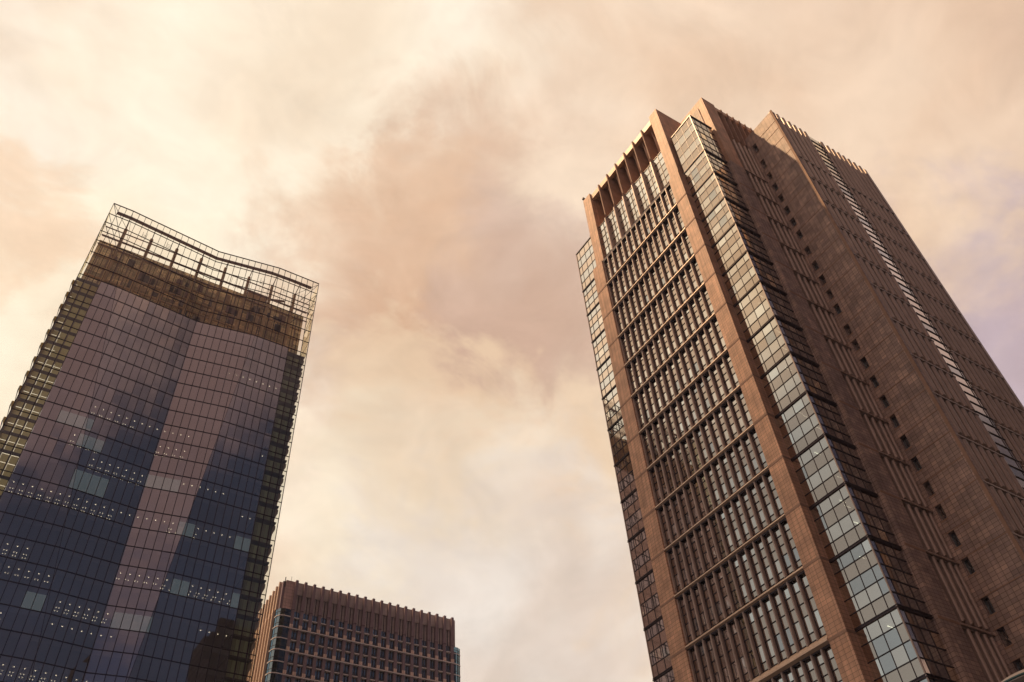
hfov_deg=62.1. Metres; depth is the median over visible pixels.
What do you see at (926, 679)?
bay window
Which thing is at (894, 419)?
small window
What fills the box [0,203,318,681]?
glass tower
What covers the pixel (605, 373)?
bay window
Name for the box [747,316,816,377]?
bay window
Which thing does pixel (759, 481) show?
window
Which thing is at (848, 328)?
small window
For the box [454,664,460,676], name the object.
corner window
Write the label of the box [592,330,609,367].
bay window
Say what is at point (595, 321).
bay window
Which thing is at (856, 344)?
small window
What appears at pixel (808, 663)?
window
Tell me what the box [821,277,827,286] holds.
small window
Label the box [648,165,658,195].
window
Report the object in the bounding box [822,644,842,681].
window
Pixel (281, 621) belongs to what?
corner window
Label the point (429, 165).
sky
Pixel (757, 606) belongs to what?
window
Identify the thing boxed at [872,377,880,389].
small window
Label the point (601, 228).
window
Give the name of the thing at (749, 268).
bay window
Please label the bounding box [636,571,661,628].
bay window
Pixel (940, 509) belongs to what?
small window
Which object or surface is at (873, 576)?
bay window
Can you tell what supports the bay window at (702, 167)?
in the office tower at (814, 411)
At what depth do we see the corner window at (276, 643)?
257.74 m
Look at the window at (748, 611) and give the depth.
119.02 m
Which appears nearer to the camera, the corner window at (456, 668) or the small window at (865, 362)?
the small window at (865, 362)
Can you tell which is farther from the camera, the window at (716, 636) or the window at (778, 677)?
the window at (716, 636)
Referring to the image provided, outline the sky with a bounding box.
[0,0,1023,681]
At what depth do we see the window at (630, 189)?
198.25 m
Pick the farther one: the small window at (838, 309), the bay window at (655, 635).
the small window at (838, 309)
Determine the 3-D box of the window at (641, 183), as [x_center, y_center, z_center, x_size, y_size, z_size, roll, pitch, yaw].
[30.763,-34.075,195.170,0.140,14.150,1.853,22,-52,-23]
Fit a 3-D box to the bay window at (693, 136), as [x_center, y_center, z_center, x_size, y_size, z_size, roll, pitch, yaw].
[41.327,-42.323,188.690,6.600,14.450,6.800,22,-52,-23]
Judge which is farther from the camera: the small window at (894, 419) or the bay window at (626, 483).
the bay window at (626, 483)
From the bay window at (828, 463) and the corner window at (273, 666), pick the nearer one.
the bay window at (828, 463)
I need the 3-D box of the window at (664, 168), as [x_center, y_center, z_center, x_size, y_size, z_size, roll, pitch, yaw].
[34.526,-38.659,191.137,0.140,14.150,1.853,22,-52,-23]
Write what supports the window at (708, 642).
in the office tower at (814, 411)
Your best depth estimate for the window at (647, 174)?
194.86 m
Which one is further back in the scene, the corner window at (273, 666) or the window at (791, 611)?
the corner window at (273, 666)
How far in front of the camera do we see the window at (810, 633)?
113.93 m
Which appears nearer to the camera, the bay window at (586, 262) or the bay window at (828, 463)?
the bay window at (828, 463)
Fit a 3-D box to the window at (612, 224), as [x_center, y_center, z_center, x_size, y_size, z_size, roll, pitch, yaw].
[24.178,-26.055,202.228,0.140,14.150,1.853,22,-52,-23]
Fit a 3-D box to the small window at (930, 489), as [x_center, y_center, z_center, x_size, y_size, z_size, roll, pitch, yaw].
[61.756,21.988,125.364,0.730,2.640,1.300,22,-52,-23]
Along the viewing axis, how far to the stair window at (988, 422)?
152.63 m
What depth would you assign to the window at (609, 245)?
204.24 m
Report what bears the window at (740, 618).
in the office tower at (814, 411)
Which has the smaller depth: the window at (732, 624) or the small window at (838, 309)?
the window at (732, 624)
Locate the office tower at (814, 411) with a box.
[576,97,1023,681]
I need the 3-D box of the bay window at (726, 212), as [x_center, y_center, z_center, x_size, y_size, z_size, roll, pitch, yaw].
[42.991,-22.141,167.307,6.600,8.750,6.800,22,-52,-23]
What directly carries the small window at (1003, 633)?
in the office tower at (814, 411)
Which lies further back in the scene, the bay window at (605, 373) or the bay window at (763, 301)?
the bay window at (605, 373)
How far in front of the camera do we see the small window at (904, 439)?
132.09 m
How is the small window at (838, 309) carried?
in the office tower at (814, 411)
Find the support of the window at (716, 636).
in the office tower at (814, 411)
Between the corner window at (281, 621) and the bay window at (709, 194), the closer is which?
the bay window at (709, 194)
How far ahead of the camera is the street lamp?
6.97 m
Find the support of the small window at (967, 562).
in the office tower at (814, 411)
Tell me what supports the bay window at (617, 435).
in the office tower at (814, 411)
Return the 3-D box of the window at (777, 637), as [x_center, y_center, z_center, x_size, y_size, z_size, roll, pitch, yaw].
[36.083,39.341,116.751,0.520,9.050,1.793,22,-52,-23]
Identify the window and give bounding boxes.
[264,673,281,681]
[265,661,283,675]
[267,649,284,663]
[269,638,286,651]
[271,626,288,639]
[272,615,289,628]
[274,608,290,617]
[285,612,450,681]
[454,647,459,655]
[454,654,459,665]
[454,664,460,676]
[454,675,459,681]
[576,238,595,290]
[583,279,598,313]
[587,304,603,340]
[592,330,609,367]
[597,358,615,397]
[599,222,609,256]
[602,387,621,428]
[603,220,611,250]
[604,183,802,642]
[607,212,618,244]
[608,418,628,464]
[611,210,620,240]
[614,453,635,501]
[616,201,627,234]
[620,199,629,229]
[621,490,643,540]
[625,190,636,223]
[628,529,652,582]
[629,188,639,218]
[634,179,646,211]
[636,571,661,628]
[638,176,648,206]
[643,168,656,199]
[644,618,671,678]
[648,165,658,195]
[653,156,666,188]
[653,669,674,681]
[657,151,669,183]
[671,116,724,171]
[684,150,735,193]
[687,645,701,681]
[693,172,746,219]
[695,640,710,681]
[702,197,758,245]
[703,635,720,681]
[711,630,729,681]
[712,223,770,273]
[719,624,739,681]
[723,251,784,304]
[727,618,749,681]
[734,282,800,340]
[735,613,758,678]
[744,607,767,672]
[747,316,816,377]
[752,601,777,667]
[761,353,833,415]
[761,595,786,661]
[770,589,799,655]
[773,674,782,681]
[776,392,853,459]
[778,583,809,649]
[782,668,793,681]
[787,577,819,643]
[792,434,874,507]
[792,662,805,681]
[797,570,825,637]
[802,656,817,681]
[809,136,1023,489]
[810,482,898,561]
[812,650,829,681]
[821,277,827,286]
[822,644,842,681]
[828,291,834,300]
[830,536,931,629]
[836,306,842,316]
[846,326,852,336]
[854,341,861,352]
[856,605,959,681]
[863,359,870,370]
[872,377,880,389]
[882,397,890,409]
[892,416,900,429]
[902,437,911,451]
[913,459,922,473]
[918,675,941,681]
[925,483,935,498]
[937,506,948,522]
[951,532,962,549]
[964,559,976,576]
[984,598,996,617]
[999,629,1013,649]
[1016,660,1023,670]
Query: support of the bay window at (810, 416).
in the office tower at (814, 411)
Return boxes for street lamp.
[1001,669,1023,681]
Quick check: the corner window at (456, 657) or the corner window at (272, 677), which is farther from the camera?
the corner window at (456, 657)
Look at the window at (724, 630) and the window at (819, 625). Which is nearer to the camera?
the window at (819, 625)
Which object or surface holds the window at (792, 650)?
in the office tower at (814, 411)
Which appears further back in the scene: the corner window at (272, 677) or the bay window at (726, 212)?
the corner window at (272, 677)
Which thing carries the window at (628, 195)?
in the office tower at (814, 411)
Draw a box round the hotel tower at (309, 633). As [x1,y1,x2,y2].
[246,578,460,681]
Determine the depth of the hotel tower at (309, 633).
272.25 m
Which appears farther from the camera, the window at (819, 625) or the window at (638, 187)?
the window at (638, 187)
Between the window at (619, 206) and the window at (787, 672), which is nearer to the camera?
the window at (787, 672)
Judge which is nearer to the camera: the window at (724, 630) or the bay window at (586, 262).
the window at (724, 630)
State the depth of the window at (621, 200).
200.34 m
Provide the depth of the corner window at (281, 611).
265.34 m
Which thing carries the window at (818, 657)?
in the office tower at (814, 411)
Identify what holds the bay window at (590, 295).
in the office tower at (814, 411)
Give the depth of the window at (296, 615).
269.52 m
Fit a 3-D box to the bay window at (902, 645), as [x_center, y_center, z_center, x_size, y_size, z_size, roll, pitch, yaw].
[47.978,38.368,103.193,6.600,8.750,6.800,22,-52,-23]
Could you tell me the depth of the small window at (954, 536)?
119.31 m
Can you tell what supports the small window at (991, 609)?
in the office tower at (814, 411)
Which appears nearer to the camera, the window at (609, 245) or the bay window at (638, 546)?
the bay window at (638, 546)
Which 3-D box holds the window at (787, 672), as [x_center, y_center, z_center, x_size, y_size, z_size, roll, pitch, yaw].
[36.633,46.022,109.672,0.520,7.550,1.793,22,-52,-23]
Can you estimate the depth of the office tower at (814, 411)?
139.47 m
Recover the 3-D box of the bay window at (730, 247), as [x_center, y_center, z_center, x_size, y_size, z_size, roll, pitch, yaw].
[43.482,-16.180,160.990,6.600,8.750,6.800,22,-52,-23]
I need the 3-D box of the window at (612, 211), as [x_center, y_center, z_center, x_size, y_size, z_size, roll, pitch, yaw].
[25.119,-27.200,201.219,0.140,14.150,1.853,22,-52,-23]
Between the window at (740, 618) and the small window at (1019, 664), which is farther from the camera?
the window at (740, 618)
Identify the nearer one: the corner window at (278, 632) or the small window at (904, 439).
the small window at (904, 439)
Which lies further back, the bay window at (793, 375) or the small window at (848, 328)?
the small window at (848, 328)
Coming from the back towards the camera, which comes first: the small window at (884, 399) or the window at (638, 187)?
the window at (638, 187)
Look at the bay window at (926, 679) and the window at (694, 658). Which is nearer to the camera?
the bay window at (926, 679)
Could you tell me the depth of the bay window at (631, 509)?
156.18 m
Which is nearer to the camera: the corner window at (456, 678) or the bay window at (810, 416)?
the bay window at (810, 416)
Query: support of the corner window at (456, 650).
in the hotel tower at (309, 633)
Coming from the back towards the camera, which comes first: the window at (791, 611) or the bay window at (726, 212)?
the bay window at (726, 212)
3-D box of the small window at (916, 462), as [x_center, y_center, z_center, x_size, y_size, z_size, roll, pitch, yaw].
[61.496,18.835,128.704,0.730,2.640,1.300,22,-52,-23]
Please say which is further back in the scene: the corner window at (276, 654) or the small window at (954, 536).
the corner window at (276, 654)
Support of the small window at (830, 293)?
in the office tower at (814, 411)
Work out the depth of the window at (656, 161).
192.85 m
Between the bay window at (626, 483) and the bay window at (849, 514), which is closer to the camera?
the bay window at (849, 514)
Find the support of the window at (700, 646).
in the office tower at (814, 411)
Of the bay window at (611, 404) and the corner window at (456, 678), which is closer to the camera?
the bay window at (611, 404)
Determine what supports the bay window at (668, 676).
in the office tower at (814, 411)
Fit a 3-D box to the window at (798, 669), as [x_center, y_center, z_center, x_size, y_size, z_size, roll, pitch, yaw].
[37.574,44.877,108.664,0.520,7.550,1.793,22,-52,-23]

